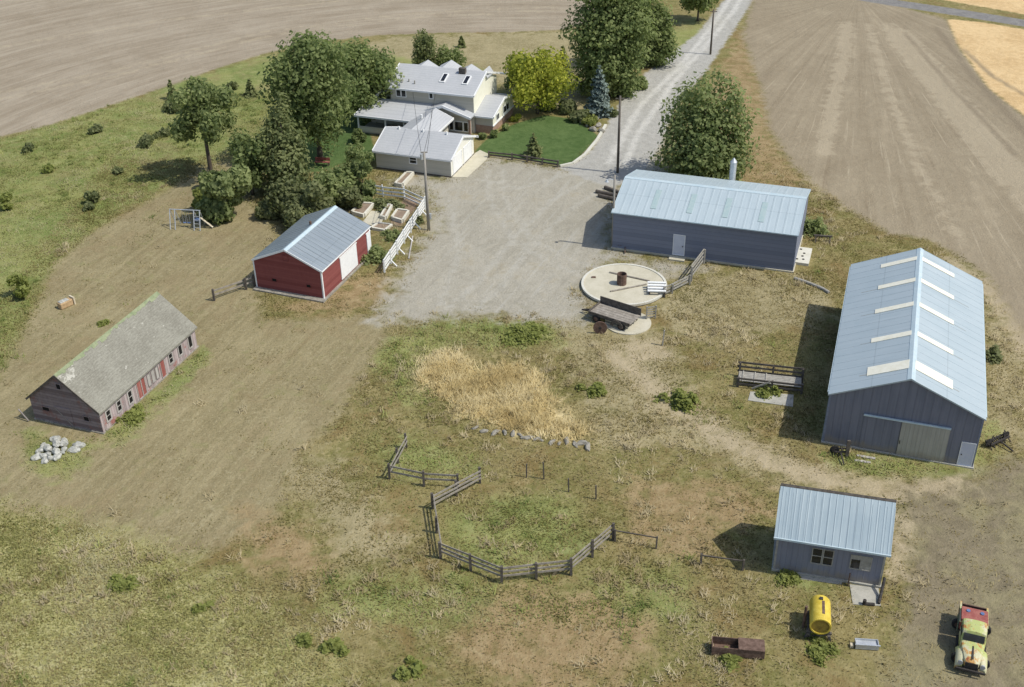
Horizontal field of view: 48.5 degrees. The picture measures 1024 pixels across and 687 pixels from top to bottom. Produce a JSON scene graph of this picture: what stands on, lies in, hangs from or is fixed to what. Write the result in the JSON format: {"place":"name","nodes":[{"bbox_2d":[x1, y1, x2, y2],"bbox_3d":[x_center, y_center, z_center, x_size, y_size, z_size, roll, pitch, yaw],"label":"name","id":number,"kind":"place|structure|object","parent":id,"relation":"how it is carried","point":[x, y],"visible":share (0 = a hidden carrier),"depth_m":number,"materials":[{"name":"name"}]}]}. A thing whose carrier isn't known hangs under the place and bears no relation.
{"place":"outdoors","nodes":[
{"label":"outdoors","id":0,"kind":"place"},
{"bbox_2d":[0,492,381,686],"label":"meadow grass","id":1,"kind":"structure","parent":0,"point":[194,623],"depth_m":71.13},
{"bbox_2d":[0,0,594,135],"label":"ploughed field","id":2,"kind":"structure","parent":0,"point":[61,60],"depth_m":179.27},
{"bbox_2d":[363,211,382,225],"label":"garden paving","id":3,"kind":"structure","parent":0,"point":[371,218],"depth_m":120.62,"materials":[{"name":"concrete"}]},
{"bbox_2d":[266,114,595,173],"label":"lawn","id":4,"kind":"structure","parent":0,"point":[561,140],"depth_m":138.62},
{"bbox_2d":[256,28,359,160],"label":"maple tree","id":5,"kind":"object","parent":4,"relation":"on","point":[310,68],"visible":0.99,"depth_m":127.39,"materials":[{"name":"green plant"}]},
{"bbox_2d":[351,128,366,143],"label":"lilac bush","id":6,"kind":"object","parent":4,"relation":"on","point":[358,134],"visible":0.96,"depth_m":137.99,"materials":[{"name":"green plant"}]},
{"bbox_2d":[523,133,542,159],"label":"spruce tree","id":7,"kind":"object","parent":4,"relation":"on","point":[534,148],"visible":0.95,"depth_m":133.49,"materials":[{"name":"green plant"}]},
{"bbox_2d":[567,109,589,122],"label":"garden shrub","id":8,"kind":"object","parent":4,"relation":"on","point":[576,116],"visible":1,"depth_m":143.08,"materials":[{"name":"green plant"}]},
{"bbox_2d":[404,341,592,445],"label":"golden grass","id":9,"kind":"structure","parent":0,"point":[502,394],"depth_m":92.12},
{"bbox_2d":[0,0,1023,686],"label":"ground","id":10,"kind":"structure","parent":0,"point":[114,476],"depth_m":84.24,"materials":[{"name":"soil"}]},
{"bbox_2d":[0,192,13,209],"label":"slope bush","id":11,"kind":"object","parent":10,"relation":"on","point":[5,197],"visible":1,"depth_m":123.58,"materials":[{"name":"green plant"}]},
{"bbox_2d":[5,273,30,297],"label":"slope bush","id":12,"kind":"object","parent":10,"relation":"on","point":[22,289],"visible":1,"depth_m":106.65,"materials":[{"name":"green plant"}]},
{"bbox_2d":[57,295,75,309],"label":"timber block","id":13,"kind":"object","parent":10,"relation":"on","point":[64,303],"depth_m":105.42,"materials":[{"name":"beige wood"}]},
{"bbox_2d":[83,190,100,202],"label":"slope bush","id":14,"kind":"object","parent":10,"relation":"on","point":[94,196],"visible":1,"depth_m":124.67,"materials":[{"name":"green plant"}]},
{"bbox_2d":[25,292,198,434],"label":"old barn","id":15,"kind":"structure","parent":10,"relation":"on","point":[104,381],"depth_m":90.97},
{"bbox_2d":[54,406,74,426],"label":"barn door","id":16,"kind":"structure","parent":15,"relation":"in","point":[64,416],"depth_m":89.03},
{"bbox_2d":[104,572,140,594],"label":"weed clump","id":17,"kind":"object","parent":10,"relation":"on","point":[127,582],"visible":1,"depth_m":74.15,"materials":[{"name":"green plant"}]},
{"bbox_2d":[115,403,149,427],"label":"weed clump","id":18,"kind":"object","parent":10,"relation":"on","point":[133,416],"visible":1,"depth_m":90.13,"materials":[{"name":"green plant"}]},
{"bbox_2d":[135,132,156,147],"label":"slope bush","id":19,"kind":"object","parent":10,"relation":"on","point":[145,140],"visible":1,"depth_m":138.88,"materials":[{"name":"green plant"}]},
{"bbox_2d":[169,209,212,230],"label":"swing set","id":20,"kind":"object","parent":10,"relation":"on","point":[199,219],"visible":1,"depth_m":118.96,"materials":[{"name":"metal"}]},
{"bbox_2d":[165,75,240,171],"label":"locust tree","id":21,"kind":"object","parent":10,"relation":"on","point":[203,104],"visible":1,"depth_m":125.53,"materials":[{"name":"green plant"}]},
{"bbox_2d":[191,600,214,613],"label":"weed clump","id":22,"kind":"object","parent":10,"relation":"on","point":[195,609],"visible":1,"depth_m":72.22,"materials":[{"name":"green plant"}]},
{"bbox_2d":[195,163,252,225],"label":"lilac bush","id":23,"kind":"object","parent":10,"relation":"on","point":[224,192],"visible":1,"depth_m":118.72,"materials":[{"name":"green plant"}]},
{"bbox_2d":[211,274,254,300],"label":"barn fence","id":24,"kind":"object","parent":10,"relation":"on","point":[244,281],"visible":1,"depth_m":107.13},
{"bbox_2d":[225,128,270,194],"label":"shade tree","id":25,"kind":"object","parent":10,"relation":"on","point":[245,152],"visible":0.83,"depth_m":123.23,"materials":[{"name":"green plant"}]},
{"bbox_2d":[243,78,259,98],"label":"pine tree","id":26,"kind":"object","parent":10,"relation":"on","point":[250,89],"visible":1,"depth_m":153.28,"materials":[{"name":"green plant"}]},
{"bbox_2d":[254,198,280,219],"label":"lilac bush","id":27,"kind":"object","parent":10,"relation":"on","point":[261,209],"visible":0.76,"depth_m":120.25,"materials":[{"name":"green plant"}]},
{"bbox_2d":[248,83,315,193],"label":"fir tree","id":28,"kind":"object","parent":10,"relation":"on","point":[286,149],"visible":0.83,"depth_m":122.86,"materials":[{"name":"green plant"}]},
{"bbox_2d":[264,174,335,230],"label":"lilac bush","id":29,"kind":"object","parent":10,"relation":"on","point":[295,202],"visible":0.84,"depth_m":118.36,"materials":[{"name":"green plant"}]},
{"bbox_2d":[292,632,313,648],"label":"weed clump","id":30,"kind":"object","parent":10,"relation":"on","point":[301,639],"visible":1,"depth_m":69.69,"materials":[{"name":"green plant"}]},
{"bbox_2d":[251,205,371,302],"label":"red barn","id":31,"kind":"structure","parent":10,"relation":"on","point":[316,256],"depth_m":107.17,"materials":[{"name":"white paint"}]},
{"bbox_2d":[339,242,357,279],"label":"sliding door","id":32,"kind":"structure","parent":31,"relation":"in","point":[349,260],"depth_m":109.24,"materials":[{"name":"white paint"}]},
{"bbox_2d":[307,164,358,204],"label":"lilac bush","id":33,"kind":"object","parent":10,"relation":"on","point":[335,180],"visible":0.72,"depth_m":122.26,"materials":[{"name":"green plant"}]},
{"bbox_2d":[316,636,349,657],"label":"weed clump","id":34,"kind":"object","parent":10,"relation":"on","point":[335,645],"visible":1,"depth_m":69.08,"materials":[{"name":"green plant"}]},
{"bbox_2d":[336,185,363,209],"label":"lilac bush","id":35,"kind":"object","parent":10,"relation":"on","point":[349,199],"visible":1,"depth_m":121.65,"materials":[{"name":"green plant"}]},
{"bbox_2d":[341,140,374,179],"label":"fruit tree","id":36,"kind":"object","parent":10,"relation":"on","point":[352,153],"visible":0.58,"depth_m":127.38,"materials":[{"name":"green plant"}]},
{"bbox_2d":[351,202,373,217],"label":"garden bed","id":37,"kind":"object","parent":10,"relation":"on","point":[365,210],"visible":0.9,"depth_m":121.82,"materials":[{"name":"wood"}]},
{"bbox_2d":[350,158,376,196],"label":"lilac bush","id":38,"kind":"object","parent":10,"relation":"on","point":[359,168],"visible":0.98,"depth_m":124.61,"materials":[{"name":"green plant"}]},
{"bbox_2d":[335,35,404,122],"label":"maple tree","id":39,"kind":"object","parent":10,"relation":"on","point":[371,73],"visible":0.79,"depth_m":140.76,"materials":[{"name":"green plant"}]},
{"bbox_2d":[360,243,395,265],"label":"weed clump","id":40,"kind":"object","parent":10,"relation":"on","point":[376,251],"visible":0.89,"depth_m":112.36,"materials":[{"name":"green plant"}]},
{"bbox_2d":[380,228,401,242],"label":"weed clump","id":41,"kind":"object","parent":10,"relation":"on","point":[390,235],"visible":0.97,"depth_m":116.62,"materials":[{"name":"green plant"}]},
{"bbox_2d":[372,197,410,213],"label":"weed clump","id":42,"kind":"object","parent":10,"relation":"on","point":[381,203],"visible":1,"depth_m":122.91,"materials":[{"name":"green plant"}]},
{"bbox_2d":[373,185,424,206],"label":"white fence","id":43,"kind":"object","parent":10,"relation":"on","point":[383,194],"visible":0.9,"depth_m":124.43,"materials":[{"name":"paint"}]},
{"bbox_2d":[391,208,409,222],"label":"garden bed","id":44,"kind":"object","parent":10,"relation":"on","point":[400,215],"visible":1,"depth_m":120.58,"materials":[{"name":"concrete"}]},
{"bbox_2d":[377,196,425,272],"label":"white fence","id":45,"kind":"object","parent":10,"relation":"on","point":[390,253],"visible":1,"depth_m":115.19,"materials":[{"name":"paint"}]},
{"bbox_2d":[394,171,413,186],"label":"garden bed","id":46,"kind":"object","parent":10,"relation":"on","point":[403,179],"visible":0.99,"depth_m":128.54,"materials":[{"name":"wood"}]},
{"bbox_2d":[392,655,427,682],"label":"weed clump","id":47,"kind":"object","parent":10,"relation":"on","point":[403,672],"visible":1,"depth_m":67.34,"materials":[{"name":"green plant"}]},
{"bbox_2d":[387,433,458,488],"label":"corral fence","id":48,"kind":"object","parent":10,"relation":"on","point":[389,466],"visible":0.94,"depth_m":82.40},
{"bbox_2d":[411,28,437,63],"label":"pine tree","id":49,"kind":"object","parent":10,"relation":"on","point":[423,44],"visible":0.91,"depth_m":158.11,"materials":[{"name":"green plant"}]},
{"bbox_2d":[372,126,478,177],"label":"garage","id":50,"kind":"structure","parent":10,"relation":"on","point":[448,154],"depth_m":130.69,"materials":[{"name":"beige"}]},
{"bbox_2d":[453,150,461,174],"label":"garage door","id":51,"kind":"structure","parent":50,"relation":"in","point":[457,161],"depth_m":130.52,"materials":[{"name":"white paint"}]},
{"bbox_2d":[420,151,431,230],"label":"utility pole","id":52,"kind":"object","parent":10,"relation":"on","point":[423,158],"visible":1,"depth_m":115.66,"materials":[{"name":"wood"}]},
{"bbox_2d":[354,60,514,134],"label":"farmhouse","id":53,"kind":"object","parent":10,"relation":"on","point":[469,100],"visible":0.94,"depth_m":140.68,"materials":[{"name":"beige"}]},
{"bbox_2d":[430,43,467,66],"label":"tree","id":54,"kind":"object","parent":10,"relation":"on","point":[445,56],"visible":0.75,"depth_m":158.84,"materials":[{"name":"green plant"}]},
{"bbox_2d":[0,90,914,686],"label":"leafy tuft","id":55,"kind":"object","parent":10,"relation":"on","point":[426,350],"visible":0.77,"depth_m":97.75,"materials":[{"name":"green plant"}]},
{"bbox_2d":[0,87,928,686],"bbox_3d":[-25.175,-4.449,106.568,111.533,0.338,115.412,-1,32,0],"label":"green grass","id":56,"kind":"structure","parent":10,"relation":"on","point":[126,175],"depth_m":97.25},
{"bbox_2d":[452,150,487,177],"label":"concrete apron","id":57,"kind":"object","parent":10,"relation":"on","point":[474,162],"visible":1,"depth_m":132.36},
{"bbox_2d":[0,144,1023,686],"bbox_3d":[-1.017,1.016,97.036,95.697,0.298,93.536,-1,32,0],"label":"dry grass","id":58,"kind":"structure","parent":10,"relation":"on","point":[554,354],"depth_m":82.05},
{"bbox_2d":[0,171,1023,686],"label":"straw tuft","id":59,"kind":"object","parent":10,"relation":"on","point":[604,545],"visible":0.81,"depth_m":76.62,"materials":[{"name":"beige plant"}]},
{"bbox_2d":[430,467,614,583],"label":"corral fence","id":60,"kind":"object","parent":10,"relation":"on","point":[500,567],"visible":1,"depth_m":74.92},
{"bbox_2d":[488,151,558,166],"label":"lawn rail","id":61,"kind":"object","parent":10,"relation":"on","point":[526,159],"visible":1,"depth_m":132.90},
{"bbox_2d":[496,320,552,349],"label":"weed clump","id":62,"kind":"object","parent":10,"relation":"on","point":[526,332],"visible":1,"depth_m":99.67,"materials":[{"name":"green plant"}]},
{"bbox_2d":[372,131,696,322],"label":"gravel yard","id":63,"kind":"structure","parent":10,"relation":"on","point":[513,238],"depth_m":114.28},
{"bbox_2d":[500,44,580,113],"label":"golden tree","id":64,"kind":"object","parent":10,"relation":"on","point":[538,74],"visible":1,"depth_m":142.57,"materials":[{"name":"yellow plant"}]},
{"bbox_2d":[557,98,576,113],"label":"garden shrub","id":65,"kind":"object","parent":10,"relation":"on","point":[566,106],"visible":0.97,"depth_m":145.53,"materials":[{"name":"green plant"}]},
{"bbox_2d":[559,124,606,166],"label":"lawn kerb","id":66,"kind":"structure","parent":10,"relation":"on","point":[586,151],"depth_m":134.87,"materials":[{"name":"concrete"}]},
{"bbox_2d":[573,381,607,398],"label":"weed clump","id":67,"kind":"object","parent":10,"relation":"on","point":[597,388],"visible":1,"depth_m":92.26,"materials":[{"name":"green plant"}]},
{"bbox_2d":[583,65,613,118],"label":"spruce tree","id":68,"kind":"object","parent":10,"relation":"on","point":[598,101],"visible":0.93,"depth_m":144.08,"materials":[{"name":"blue plant"}]},
{"bbox_2d":[557,0,661,98],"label":"poplar tree","id":69,"kind":"object","parent":10,"relation":"on","point":[615,52],"visible":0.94,"depth_m":145.95,"materials":[{"name":"green plant"}]},
{"bbox_2d":[581,263,666,306],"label":"round slab","id":70,"kind":"structure","parent":10,"relation":"on","point":[597,282],"depth_m":106.94,"materials":[{"name":"concrete"}]},
{"bbox_2d":[647,281,665,297],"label":"feed rack","id":71,"kind":"object","parent":70,"relation":"on","point":[659,285],"visible":0.96,"depth_m":105.53,"materials":[{"name":"white paint"}]},
{"bbox_2d":[605,313,650,334],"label":"round slab","id":72,"kind":"structure","parent":10,"relation":"on","point":[641,324],"depth_m":100.70,"materials":[{"name":"concrete"}]},
{"bbox_2d":[582,296,640,329],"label":"hay wagon","id":73,"kind":"object","parent":72,"relation":"on","point":[621,315],"visible":0.97,"depth_m":101.35,"materials":[{"name":"wood"}]},
{"bbox_2d":[630,0,659,66],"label":"poplar tree","id":74,"kind":"object","parent":10,"relation":"on","point":[654,3],"visible":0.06,"depth_m":157.51,"materials":[{"name":"green plant"}]},
{"bbox_2d":[643,0,683,68],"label":"poplar tree","id":75,"kind":"object","parent":10,"relation":"on","point":[663,49],"visible":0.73,"depth_m":158.65,"materials":[{"name":"green plant"}]},
{"bbox_2d":[663,275,690,296],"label":"plank fence","id":76,"kind":"object","parent":10,"relation":"on","point":[672,285],"visible":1,"depth_m":106.04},
{"bbox_2d":[653,387,701,414],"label":"weed clump","id":77,"kind":"object","parent":10,"relation":"on","point":[681,399],"visible":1,"depth_m":90.47,"materials":[{"name":"green plant"}]},
{"bbox_2d":[690,249,705,281],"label":"plank gate","id":78,"kind":"structure","parent":10,"relation":"on","point":[695,261],"depth_m":108.95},
{"bbox_2d":[679,0,718,20],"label":"elm tree","id":79,"kind":"object","parent":10,"relation":"on","point":[703,6],"visible":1,"depth_m":177.60,"materials":[{"name":"green plant"}]},
{"bbox_2d":[644,65,763,180],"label":"poplar tree","id":80,"kind":"object","parent":10,"relation":"on","point":[707,148],"visible":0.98,"depth_m":122.84,"materials":[{"name":"green plant"}]},
{"bbox_2d":[611,169,810,272],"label":"long shed","id":81,"kind":"structure","parent":10,"relation":"on","point":[677,217],"depth_m":110.77,"materials":[{"name":"metal"}]},
{"bbox_2d":[672,234,685,255],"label":"door","id":82,"kind":"structure","parent":81,"relation":"in","point":[678,240],"depth_m":111.31,"materials":[{"name":"white paint"}]},
{"bbox_2d":[715,646,743,672],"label":"weed clump","id":83,"kind":"object","parent":10,"relation":"on","point":[730,660],"visible":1,"depth_m":67.67,"materials":[{"name":"green plant"}]},
{"bbox_2d":[711,636,764,658],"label":"feed trough","id":84,"kind":"object","parent":10,"relation":"on","point":[747,647],"visible":1,"depth_m":67.98,"materials":[{"name":"metal"}]},
{"bbox_2d":[754,384,782,400],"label":"weed clump","id":85,"kind":"object","parent":10,"relation":"on","point":[764,392],"visible":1,"depth_m":91.49,"materials":[{"name":"green plant"}]},
{"bbox_2d":[736,361,804,393],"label":"loading rack","id":86,"kind":"object","parent":10,"relation":"on","point":[772,378],"visible":1,"depth_m":92.57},
{"bbox_2d":[748,391,793,406],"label":"concrete pad","id":87,"kind":"object","parent":10,"relation":"on","point":[783,400],"visible":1,"depth_m":90.91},
{"bbox_2d":[774,568,802,587],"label":"weed clump","id":88,"kind":"object","parent":10,"relation":"on","point":[785,577],"visible":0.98,"depth_m":73.45,"materials":[{"name":"green plant"}]},
{"bbox_2d":[795,247,811,265],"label":"board panel","id":89,"kind":"object","parent":10,"relation":"on","point":[803,256],"visible":0.91,"depth_m":111.15,"materials":[{"name":"wood"}]},
{"bbox_2d":[802,595,831,641],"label":"yellow tank","id":90,"kind":"object","parent":10,"relation":"on","point":[817,616],"visible":1,"depth_m":68.81,"materials":[{"name":"metal"}]},
{"bbox_2d":[803,213,837,240],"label":"weed clump","id":91,"kind":"object","parent":10,"relation":"on","point":[813,227],"visible":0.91,"depth_m":115.50,"materials":[{"name":"green plant"}]},
{"bbox_2d":[802,633,839,667],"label":"weed clump","id":92,"kind":"object","parent":10,"relation":"on","point":[818,646],"visible":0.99,"depth_m":68.34,"materials":[{"name":"green plant"}]},
{"bbox_2d":[771,483,896,588],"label":"shed","id":93,"kind":"structure","parent":10,"relation":"on","point":[843,537],"depth_m":72.26,"materials":[{"name":"blue metal"}]},
{"bbox_2d":[810,547,823,564],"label":"window","id":94,"kind":"structure","parent":93,"relation":"in","point":[817,553],"depth_m":72.91,"materials":[{"name":"black glass"}]},
{"bbox_2d":[821,549,834,565],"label":"window","id":95,"kind":"structure","parent":93,"relation":"in","point":[828,555],"depth_m":72.75,"materials":[{"name":"black glass"}]},
{"bbox_2d":[849,554,872,571],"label":"window","id":96,"kind":"structure","parent":93,"relation":"in","point":[857,562],"depth_m":72.29,"materials":[{"name":"grey glass"}]},
{"bbox_2d":[830,440,850,464],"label":"harrow","id":97,"kind":"object","parent":10,"relation":"on","point":[834,449],"visible":1,"depth_m":84.40,"materials":[{"name":"metal"}]},
{"bbox_2d":[850,584,880,605],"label":"concrete step","id":98,"kind":"object","parent":10,"relation":"on","point":[859,593],"visible":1,"depth_m":72.36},
{"bbox_2d":[850,638,880,649],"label":"stock tank","id":99,"kind":"object","parent":10,"relation":"on","point":[866,644],"visible":1,"depth_m":68.51,"materials":[{"name":"metal"}]},
{"bbox_2d":[821,248,986,468],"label":"machine shed","id":100,"kind":"structure","parent":10,"relation":"on","point":[908,376],"depth_m":85.18,"materials":[{"name":"metal"}]},
{"bbox_2d":[859,416,901,452],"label":"sliding door","id":101,"kind":"structure","parent":100,"relation":"in","point":[876,433],"depth_m":84.17,"materials":[{"name":"metal"}]},
{"bbox_2d":[896,422,950,461],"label":"sliding door","id":102,"kind":"structure","parent":100,"relation":"in","point":[918,441],"depth_m":83.27,"materials":[{"name":"metal"}]},
{"bbox_2d":[957,441,976,466],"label":"door","id":103,"kind":"structure","parent":100,"relation":"in","point":[967,450],"depth_m":82.70,"materials":[{"name":"white paint"}]},
{"bbox_2d":[951,601,990,675],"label":"pickup truck","id":104,"kind":"object","parent":10,"relation":"on","point":[970,622],"visible":1,"depth_m":67.30,"materials":[{"name":"paint"}]},
{"bbox_2d":[985,344,1002,364],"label":"weed clump","id":105,"kind":"object","parent":10,"relation":"on","point":[994,354],"visible":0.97,"depth_m":95.52,"materials":[{"name":"green plant"}]},
{"bbox_2d":[985,430,1013,451],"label":"harrow","id":106,"kind":"object","parent":10,"relation":"on","point":[1004,436],"visible":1,"depth_m":85.24,"materials":[{"name":"metal"}]},
{"bbox_2d":[560,0,752,185],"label":"gravel road","id":107,"kind":"structure","parent":0,"point":[641,114],"depth_m":147.55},
{"bbox_2d":[616,96,624,172],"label":"utility pole","id":108,"kind":"object","parent":107,"relation":"on","point":[618,140],"visible":1,"depth_m":127.51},
{"bbox_2d":[741,0,1023,334],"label":"stubble field","id":109,"kind":"structure","parent":0,"point":[897,120],"depth_m":141.11,"materials":[{"name":"soil"}]},
{"bbox_2d":[859,0,1023,25],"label":"paved road","id":110,"kind":"structure","parent":0,"point":[975,15],"depth_m":182.35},
{"bbox_2d":[944,0,1023,116],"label":"wheat field","id":111,"kind":"structure","parent":0,"point":[994,53],"depth_m":165.49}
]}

